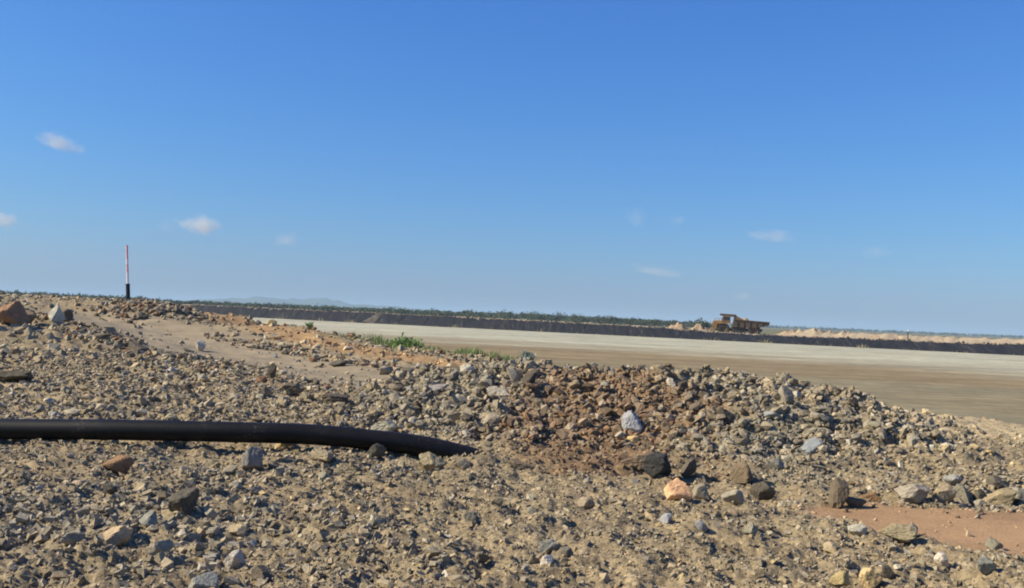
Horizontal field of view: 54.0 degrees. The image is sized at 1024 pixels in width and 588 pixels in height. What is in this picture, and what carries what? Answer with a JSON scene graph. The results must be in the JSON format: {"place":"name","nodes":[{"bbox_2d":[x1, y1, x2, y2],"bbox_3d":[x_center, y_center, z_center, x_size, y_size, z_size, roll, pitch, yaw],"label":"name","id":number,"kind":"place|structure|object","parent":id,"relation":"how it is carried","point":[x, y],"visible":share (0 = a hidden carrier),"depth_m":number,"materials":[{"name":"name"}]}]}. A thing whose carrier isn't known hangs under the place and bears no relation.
{"place":"outdoors","nodes":[
{"label":"outdoors","id":0,"kind":"place"},
{"bbox_2d":[194,296,424,310],"bbox_3d":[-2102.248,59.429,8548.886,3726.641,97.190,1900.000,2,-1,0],"label":"hills","id":1,"kind":"structure","parent":0,"point":[309,301],"depth_m":8115.31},
{"bbox_2d":[0,294,1023,587],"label":"ground","id":2,"kind":"structure","parent":0,"point":[998,526],"depth_m":8.94,"materials":[{"name":"gravel"}]},
{"bbox_2d":[0,300,30,325],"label":"rock","id":3,"kind":"object","parent":2,"relation":"on","point":[14,312],"visible":0.91,"depth_m":25.19,"materials":[{"name":"stone"}]},
{"bbox_2d":[0,370,33,380],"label":"rock","id":4,"kind":"object","parent":2,"relation":"on","point":[16,375],"visible":0.93,"depth_m":16.67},
{"bbox_2d":[25,310,36,321],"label":"rock","id":5,"kind":"object","parent":2,"relation":"on","point":[32,315],"visible":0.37,"depth_m":26.46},
{"bbox_2d":[48,301,65,323],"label":"rock","id":6,"kind":"object","parent":2,"relation":"on","point":[55,314],"visible":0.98,"depth_m":27.07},
{"bbox_2d":[56,510,73,518],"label":"rock","id":7,"kind":"object","parent":2,"relation":"on","point":[65,513],"visible":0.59,"depth_m":7.21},
{"bbox_2d":[62,309,73,321],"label":"rock","id":8,"kind":"object","parent":2,"relation":"on","point":[68,314],"visible":0.67,"depth_m":28.83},
{"bbox_2d":[59,532,85,544],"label":"rock","id":9,"kind":"object","parent":2,"relation":"on","point":[70,538],"visible":0.97,"depth_m":6.24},
{"bbox_2d":[72,480,91,485],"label":"rock","id":10,"kind":"object","parent":2,"relation":"on","point":[80,482],"visible":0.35,"depth_m":8.54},
{"bbox_2d":[75,508,89,514],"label":"rock","id":11,"kind":"object","parent":2,"relation":"on","point":[86,511],"visible":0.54,"depth_m":7.36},
{"bbox_2d":[102,483,117,493],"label":"rock","id":12,"kind":"object","parent":2,"relation":"on","point":[108,488],"visible":0.98,"depth_m":8.09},
{"bbox_2d":[102,525,132,545],"bbox_3d":[-2.564,1.556,6.525,0.173,0.138,0.210,3,-1,-29],"label":"rock","id":13,"kind":"object","parent":2,"relation":"on","point":[117,535],"visible":0.97,"depth_m":6.45,"materials":[{"name":"stone"}]},
{"bbox_2d":[101,454,134,472],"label":"rock","id":14,"kind":"object","parent":2,"relation":"on","point":[121,463],"visible":1,"depth_m":9.30,"materials":[{"name":"stone"}]},
{"bbox_2d":[125,245,129,300],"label":"marker pole","id":15,"kind":"object","parent":2,"relation":"on","point":[127,285],"visible":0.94,"depth_m":49.47,"materials":[{"name":"white paint"}]},
{"bbox_2d":[128,341,148,351],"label":"rock","id":16,"kind":"object","parent":2,"relation":"on","point":[133,345],"visible":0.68,"depth_m":22.79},
{"bbox_2d":[137,397,146,405],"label":"rock","id":17,"kind":"object","parent":2,"relation":"on","point":[142,401],"visible":0.97,"depth_m":14.03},
{"bbox_2d":[70,297,219,322],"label":"stony heap","id":18,"kind":"object","parent":2,"relation":"on","point":[146,305],"visible":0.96,"depth_m":46.79,"materials":[{"name":"stone"}]},
{"bbox_2d":[139,509,157,526],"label":"rock","id":19,"kind":"object","parent":2,"relation":"on","point":[148,518],"visible":0.94,"depth_m":6.91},
{"bbox_2d":[149,539,173,554],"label":"rock","id":20,"kind":"object","parent":2,"relation":"on","point":[159,546],"visible":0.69,"depth_m":6.27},
{"bbox_2d":[168,487,199,514],"bbox_3d":[-2.482,1.583,7.564,0.201,0.250,0.184,2,-1,24],"label":"rock","id":21,"kind":"object","parent":2,"relation":"on","point":[184,500],"visible":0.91,"depth_m":7.52,"materials":[{"name":"stone"}]},
{"bbox_2d":[178,465,191,474],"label":"rock","id":22,"kind":"object","parent":2,"relation":"on","point":[183,468],"visible":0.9,"depth_m":9.12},
{"bbox_2d":[195,340,205,350],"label":"rock","id":23,"kind":"object","parent":2,"relation":"on","point":[200,345],"visible":0.93,"depth_m":28.30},
{"bbox_2d":[188,571,218,587],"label":"rock","id":24,"kind":"object","parent":2,"relation":"on","point":[207,580],"visible":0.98,"depth_m":5.49,"materials":[{"name":"stone"}]},
{"bbox_2d":[36,314,382,391],"bbox_3d":[-9.323,1.096,23.813,3.093,1.257,21.151,4,-2,-43],"label":"bank top rubble","id":25,"kind":"object","parent":2,"relation":"on","point":[259,379],"visible":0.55,"depth_m":20.21,"materials":[{"name":"stone"}]},
{"bbox_2d":[223,549,245,568],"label":"rock","id":26,"kind":"object","parent":2,"relation":"on","point":[234,558],"visible":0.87,"depth_m":6.18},
{"bbox_2d":[224,524,246,535],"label":"rock","id":27,"kind":"object","parent":2,"relation":"on","point":[238,529],"visible":0.98,"depth_m":7.03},
{"bbox_2d":[0,419,482,456],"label":"pipe","id":28,"kind":"object","parent":2,"relation":"on","point":[190,431],"visible":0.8,"depth_m":10.94,"materials":[{"name":"black plastic"}]},
{"bbox_2d":[241,446,262,469],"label":"rock","id":29,"kind":"object","parent":2,"relation":"on","point":[251,458],"visible":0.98,"depth_m":9.80,"materials":[{"name":"stone"}]},
{"bbox_2d":[250,485,263,494],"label":"rock","id":30,"kind":"object","parent":2,"relation":"on","point":[254,490],"visible":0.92,"depth_m":8.54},
{"bbox_2d":[251,565,272,580],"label":"rock","id":31,"kind":"object","parent":2,"relation":"on","point":[260,571],"visible":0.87,"depth_m":5.83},
{"bbox_2d":[268,363,276,378],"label":"rock","id":32,"kind":"object","parent":2,"relation":"on","point":[272,370],"visible":1,"depth_m":17.49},
{"bbox_2d":[0,291,565,381],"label":"track side gravel","id":33,"kind":"structure","parent":2,"relation":"on","point":[26,329],"depth_m":29.18,"materials":[{"name":"gravel"}]},
{"bbox_2d":[274,443,294,449],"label":"rock","id":34,"kind":"object","parent":2,"relation":"on","point":[277,446],"visible":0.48,"depth_m":11.25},
{"bbox_2d":[282,382,301,394],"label":"rock","id":35,"kind":"object","parent":2,"relation":"on","point":[292,389],"visible":0.97,"depth_m":15.07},
{"bbox_2d":[299,392,313,398],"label":"rock","id":36,"kind":"object","parent":2,"relation":"on","point":[305,395],"visible":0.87,"depth_m":14.19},
{"bbox_2d":[203,332,414,370],"bbox_3d":[-7.496,1.719,32.360,2.189,0.510,18.074,3,-1,-29],"label":"clod row","id":37,"kind":"object","parent":2,"relation":"on","point":[286,349],"visible":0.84,"depth_m":30.77,"materials":[{"name":"stone"}]},
{"bbox_2d":[311,450,333,461],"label":"rock","id":38,"kind":"object","parent":2,"relation":"on","point":[324,455],"visible":1,"depth_m":10.39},
{"bbox_2d":[321,393,347,404],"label":"rock","id":39,"kind":"object","parent":2,"relation":"on","point":[333,398],"visible":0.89,"depth_m":13.99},
{"bbox_2d":[331,359,348,366],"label":"rock","id":40,"kind":"object","parent":2,"relation":"on","point":[338,362],"visible":0.95,"depth_m":25.70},
{"bbox_2d":[369,514,379,527],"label":"rock","id":41,"kind":"object","parent":2,"relation":"on","point":[373,520],"visible":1,"depth_m":7.27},
{"bbox_2d":[247,322,502,360],"bbox_3d":[-9.109,2.035,45.955,3.169,1.500,29.223,3,-2,-35],"label":"stony rim","id":42,"kind":"object","parent":2,"relation":"on","point":[441,351],"visible":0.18,"depth_m":37.67,"materials":[{"name":"stone"}]},
{"bbox_2d":[367,443,385,458],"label":"rock","id":43,"kind":"object","parent":2,"relation":"on","point":[377,450],"visible":0.96,"depth_m":10.85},
{"bbox_2d":[371,419,400,430],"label":"rock","id":44,"kind":"object","parent":2,"relation":"on","point":[386,425],"visible":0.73,"depth_m":12.30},
{"bbox_2d":[377,579,394,587],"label":"rock","id":45,"kind":"object","parent":2,"relation":"on","point":[383,583],"visible":0.99,"depth_m":5.73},
{"bbox_2d":[378,366,393,374],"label":"rock","id":46,"kind":"object","parent":2,"relation":"on","point":[386,370],"visible":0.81,"depth_m":24.08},
{"bbox_2d":[385,332,422,347],"bbox_3d":[-4.199,1.804,38.913,1.479,0.746,1.880,2,-1,0],"label":"shrub","id":47,"kind":"object","parent":2,"relation":"on","point":[406,342],"visible":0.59,"depth_m":38.62,"materials":[{"name":"green plant"}]},
{"bbox_2d":[419,452,446,470],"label":"rock","id":48,"kind":"object","parent":2,"relation":"on","point":[430,461],"visible":0.94,"depth_m":10.56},
{"bbox_2d":[429,384,448,391],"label":"rock","id":49,"kind":"object","parent":2,"relation":"on","point":[437,387],"visible":0.7,"depth_m":14.08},
{"bbox_2d":[335,330,560,365],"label":"grass","id":50,"kind":"structure","parent":2,"relation":"on","point":[461,350],"depth_m":37.41,"materials":[{"name":"plant"}]},
{"bbox_2d":[454,458,472,469],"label":"rock","id":51,"kind":"object","parent":2,"relation":"on","point":[463,463],"visible":0.98,"depth_m":10.73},
{"bbox_2d":[460,364,474,370],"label":"rock","id":52,"kind":"object","parent":2,"relation":"on","point":[466,366],"visible":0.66,"depth_m":14.65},
{"bbox_2d":[462,511,476,524],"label":"rock","id":53,"kind":"object","parent":2,"relation":"on","point":[470,516],"visible":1,"depth_m":7.68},
{"bbox_2d":[491,497,503,505],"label":"rock","id":54,"kind":"object","parent":2,"relation":"on","point":[498,501],"visible":1,"depth_m":8.16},
{"bbox_2d":[487,386,510,395],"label":"rock","id":55,"kind":"object","parent":2,"relation":"on","point":[501,391],"visible":0.8,"depth_m":13.76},
{"bbox_2d":[0,350,1023,522],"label":"rubble","id":56,"kind":"object","parent":2,"relation":"on","point":[454,417],"visible":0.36,"depth_m":12.96,"materials":[{"name":"stone"}]},
{"bbox_2d":[506,367,522,381],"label":"rock","id":57,"kind":"object","parent":2,"relation":"on","point":[514,375],"visible":0.71,"depth_m":14.27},
{"bbox_2d":[509,458,534,469],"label":"rock","id":58,"kind":"object","parent":2,"relation":"on","point":[521,465],"visible":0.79,"depth_m":10.82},
{"bbox_2d":[517,349,536,359],"bbox_3d":[0.598,2.485,39.969,0.794,0.675,1.182,2,-1,0],"label":"shrub","id":59,"kind":"object","parent":2,"relation":"on","point":[529,355],"visible":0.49,"depth_m":39.89,"materials":[{"name":"green plant"}]},
{"bbox_2d":[522,368,536,387],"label":"rock","id":60,"kind":"object","parent":2,"relation":"on","point":[529,376],"visible":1,"depth_m":13.81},
{"bbox_2d":[540,555,552,565],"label":"rock","id":61,"kind":"object","parent":2,"relation":"on","point":[545,559],"visible":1,"depth_m":6.29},
{"bbox_2d":[538,539,558,552],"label":"rock","id":62,"kind":"object","parent":2,"relation":"on","point":[549,545],"visible":0.98,"depth_m":6.70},
{"bbox_2d":[558,546,572,556],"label":"rock","id":63,"kind":"object","parent":2,"relation":"on","point":[566,551],"visible":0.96,"depth_m":6.64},
{"bbox_2d":[577,496,594,508],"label":"rock","id":64,"kind":"object","parent":2,"relation":"on","point":[585,502],"visible":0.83,"depth_m":8.68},
{"bbox_2d":[621,410,642,432],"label":"rock","id":65,"kind":"object","parent":2,"relation":"on","point":[630,420],"visible":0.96,"depth_m":12.33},
{"bbox_2d":[627,436,638,442],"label":"rock","id":66,"kind":"object","parent":2,"relation":"on","point":[633,439],"visible":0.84,"depth_m":11.99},
{"bbox_2d":[246,317,1023,424],"bbox_3d":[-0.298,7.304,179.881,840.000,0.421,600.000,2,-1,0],"label":"tailings flat","id":67,"kind":"structure","parent":2,"relation":"on","point":[986,386],"depth_m":93.61,"materials":[{"name":"sand"}]},
{"bbox_2d":[233,314,1023,354],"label":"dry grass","id":68,"kind":"structure","parent":67,"relation":"on","point":[598,334],"depth_m":219.27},
{"bbox_2d":[620,452,652,470],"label":"rock","id":69,"kind":"object","parent":2,"relation":"on","point":[636,462],"visible":0.73,"depth_m":11.04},
{"bbox_2d":[337,357,959,473],"bbox_3d":[1.912,1.478,14.172,8.579,1.018,6.669,2,-1,0],"label":"mound rubble","id":70,"kind":"object","parent":2,"relation":"on","point":[663,427],"visible":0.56,"depth_m":13.02,"materials":[{"name":"stone"}]},
{"bbox_2d":[643,452,671,477],"bbox_3d":[1.483,1.742,10.190,0.243,0.256,0.234,1,-2,39],"label":"rock","id":71,"kind":"object","parent":2,"relation":"on","point":[655,464],"visible":1,"depth_m":10.13,"materials":[{"name":"stone"}]},
{"bbox_2d":[659,513,671,523],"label":"rock","id":72,"kind":"object","parent":2,"relation":"on","point":[665,518],"visible":1,"depth_m":8.05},
{"bbox_2d":[666,378,675,386],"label":"rock","id":73,"kind":"object","parent":2,"relation":"on","point":[670,382],"visible":0.77,"depth_m":14.10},
{"bbox_2d":[664,478,692,501],"bbox_3d":[1.488,1.753,8.989,0.246,0.220,0.175,2,-1,0],"label":"rock","id":74,"kind":"object","parent":2,"relation":"on","point":[675,489],"visible":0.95,"depth_m":8.94,"materials":[{"name":"stone"}]},
{"bbox_2d":[677,381,687,391],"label":"rock","id":75,"kind":"object","parent":2,"relation":"on","point":[682,385],"visible":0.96,"depth_m":13.45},
{"bbox_2d":[680,458,696,477],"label":"rock","id":76,"kind":"object","parent":2,"relation":"on","point":[689,467],"visible":1,"depth_m":10.32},
{"bbox_2d":[692,483,709,499],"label":"rock","id":77,"kind":"object","parent":2,"relation":"on","point":[700,491],"visible":0.99,"depth_m":9.13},
{"bbox_2d":[695,520,707,531],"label":"rock","id":78,"kind":"object","parent":2,"relation":"on","point":[700,525],"visible":1,"depth_m":7.60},
{"bbox_2d":[716,407,734,423],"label":"rock","id":79,"kind":"object","parent":2,"relation":"on","point":[729,416],"visible":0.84,"depth_m":12.57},
{"bbox_2d":[721,489,743,504],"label":"rock","id":80,"kind":"object","parent":2,"relation":"on","point":[736,495],"visible":0.99,"depth_m":8.73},
{"bbox_2d":[730,460,753,483],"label":"rock","id":81,"kind":"object","parent":2,"relation":"on","point":[740,472],"visible":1,"depth_m":10.11,"materials":[{"name":"stone"}]},
{"bbox_2d":[743,522,757,535],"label":"rock","id":82,"kind":"object","parent":2,"relation":"on","point":[750,528],"visible":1,"depth_m":7.33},
{"bbox_2d":[749,481,775,499],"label":"rock","id":83,"kind":"object","parent":2,"relation":"on","point":[763,490],"visible":0.87,"depth_m":9.52,"materials":[{"name":"stone"}]},
{"bbox_2d":[763,411,782,418],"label":"rock","id":84,"kind":"object","parent":2,"relation":"on","point":[772,414],"visible":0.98,"depth_m":12.49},
{"bbox_2d":[764,457,783,469],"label":"rock","id":85,"kind":"object","parent":2,"relation":"on","point":[777,463],"visible":0.97,"depth_m":10.74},
{"bbox_2d":[778,385,793,404],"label":"rock","id":86,"kind":"object","parent":2,"relation":"on","point":[785,392],"visible":0.82,"depth_m":13.20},
{"bbox_2d":[801,438,823,453],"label":"rock","id":87,"kind":"object","parent":2,"relation":"on","point":[810,445],"visible":0.85,"depth_m":11.53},
{"bbox_2d":[810,411,829,420],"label":"rock","id":88,"kind":"object","parent":2,"relation":"on","point":[824,417],"visible":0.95,"depth_m":12.60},
{"bbox_2d":[823,541,837,552],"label":"rock","id":89,"kind":"object","parent":2,"relation":"on","point":[830,547],"visible":0.97,"depth_m":7.38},
{"bbox_2d":[828,478,848,508],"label":"rock","id":90,"kind":"object","parent":2,"relation":"on","point":[838,493],"visible":0.93,"depth_m":9.24,"materials":[{"name":"stone"}]},
{"bbox_2d":[829,571,849,585],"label":"rock","id":91,"kind":"object","parent":2,"relation":"on","point":[840,578],"visible":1,"depth_m":6.09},
{"bbox_2d":[848,397,858,407],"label":"rock","id":92,"kind":"object","parent":2,"relation":"on","point":[853,400],"visible":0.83,"depth_m":13.53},
{"bbox_2d":[846,496,866,507],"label":"rock","id":93,"kind":"object","parent":2,"relation":"on","point":[853,502],"visible":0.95,"depth_m":9.30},
{"bbox_2d":[847,524,866,535],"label":"rock","id":94,"kind":"object","parent":2,"relation":"on","point":[858,529],"visible":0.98,"depth_m":7.82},
{"bbox_2d":[858,568,882,587],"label":"rock","id":95,"kind":"object","parent":2,"relation":"on","point":[870,578],"visible":1,"depth_m":6.30,"materials":[{"name":"stone"}]},
{"bbox_2d":[859,491,881,502],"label":"rock","id":96,"kind":"object","parent":2,"relation":"on","point":[873,496],"visible":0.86,"depth_m":9.57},
{"bbox_2d":[882,565,895,578],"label":"rock","id":97,"kind":"object","parent":2,"relation":"on","point":[888,571],"visible":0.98,"depth_m":6.54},
{"bbox_2d":[881,523,915,542],"bbox_3d":[3.010,1.852,7.803,0.255,0.148,0.171,2,-2,33],"label":"rock","id":98,"kind":"object","parent":2,"relation":"on","point":[902,533],"visible":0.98,"depth_m":7.75,"materials":[{"name":"stone"}]},
{"bbox_2d":[894,483,929,502],"bbox_3d":[3.869,1.926,9.699,0.307,0.212,0.285,2,-1,0],"label":"rock","id":99,"kind":"object","parent":2,"relation":"on","point":[916,493],"visible":0.96,"depth_m":9.60,"materials":[{"name":"stone"}]},
{"bbox_2d":[933,552,948,566],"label":"rock","id":100,"kind":"object","parent":2,"relation":"on","point":[940,558],"visible":1,"depth_m":7.11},
{"bbox_2d":[932,482,956,502],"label":"rock","id":101,"kind":"object","parent":2,"relation":"on","point":[944,492],"visible":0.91,"depth_m":9.67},
{"bbox_2d":[943,474,962,484],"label":"rock","id":102,"kind":"object","parent":2,"relation":"on","point":[954,479],"visible":0.93,"depth_m":10.39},
{"bbox_2d":[954,483,969,502],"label":"rock","id":103,"kind":"object","parent":2,"relation":"on","point":[962,491],"visible":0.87,"depth_m":9.90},
{"bbox_2d":[972,489,984,499],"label":"rock","id":104,"kind":"object","parent":2,"relation":"on","point":[979,494],"visible":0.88,"depth_m":9.92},
{"bbox_2d":[977,554,996,573],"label":"rock","id":105,"kind":"object","parent":2,"relation":"on","point":[985,564],"visible":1,"depth_m":6.71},
{"bbox_2d":[986,536,1002,549],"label":"rock","id":106,"kind":"object","parent":2,"relation":"on","point":[993,543],"visible":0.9,"depth_m":7.71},
{"bbox_2d":[986,475,1004,488],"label":"rock","id":107,"kind":"object","parent":2,"relation":"on","point":[997,482],"visible":0.92,"depth_m":10.32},
{"bbox_2d":[985,487,1016,505],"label":"rock","id":108,"kind":"object","parent":2,"relation":"on","point":[1006,496],"visible":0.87,"depth_m":9.81,"materials":[{"name":"stone"}]},
{"bbox_2d":[1013,487,1023,501],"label":"rock","id":109,"kind":"object","parent":2,"relation":"on","point":[1019,496],"visible":0.69,"depth_m":9.93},
{"bbox_2d":[0,0,1023,335],"label":"sky","id":110,"kind":"structure","parent":0,"point":[840,164],"materials":[{"name":"blue"}]},
{"bbox_2d":[176,304,1023,355],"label":"embankment","id":111,"kind":"structure","parent":0,"point":[579,328],"depth_m":210.55,"materials":[{"name":"soil"}]},
{"bbox_2d":[356,312,385,322],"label":"earth spill","id":112,"kind":"object","parent":111,"relation":"on","point":[374,318],"visible":0.96,"depth_m":247.79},
{"bbox_2d":[192,304,1023,344],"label":"crest clods","id":113,"kind":"object","parent":111,"relation":"on","point":[816,337],"visible":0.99,"depth_m":210.83,"materials":[{"name":"soil"}]},
{"bbox_2d":[668,322,688,329],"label":"spoil heap","id":114,"kind":"object","parent":111,"relation":"on","point":[678,325],"visible":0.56,"depth_m":216.14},
{"bbox_2d":[710,313,769,333],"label":"dump truck","id":115,"kind":"object","parent":111,"relation":"on","point":[739,324],"visible":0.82,"depth_m":216.91,"materials":[{"name":"metal"}]},
{"bbox_2d":[800,328,824,336],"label":"spoil heap","id":116,"kind":"object","parent":111,"relation":"on","point":[816,331],"visible":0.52,"depth_m":202.60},
{"bbox_2d":[832,330,849,336],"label":"spoil heap","id":117,"kind":"object","parent":111,"relation":"on","point":[843,333],"visible":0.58,"depth_m":198.97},
{"bbox_2d":[469,316,1023,339],"bbox_3d":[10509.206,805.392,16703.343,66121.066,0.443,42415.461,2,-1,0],"label":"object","id":118,"kind":"structure","parent":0,"point":[773,331],"depth_m":1247.10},
{"bbox_2d":[0,290,1023,337],"bbox_3d":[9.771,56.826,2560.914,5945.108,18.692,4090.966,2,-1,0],"label":"woodland","id":119,"kind":"object","parent":118,"relation":"on","point":[595,319],"visible":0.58,"depth_m":578.77,"materials":[{"name":"green plant"}]},
{"bbox_2d":[694,317,710,327],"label":"tree","id":120,"kind":"object","parent":118,"relation":"on","point":[705,323],"visible":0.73,"depth_m":329.26,"materials":[{"name":"green plant"}]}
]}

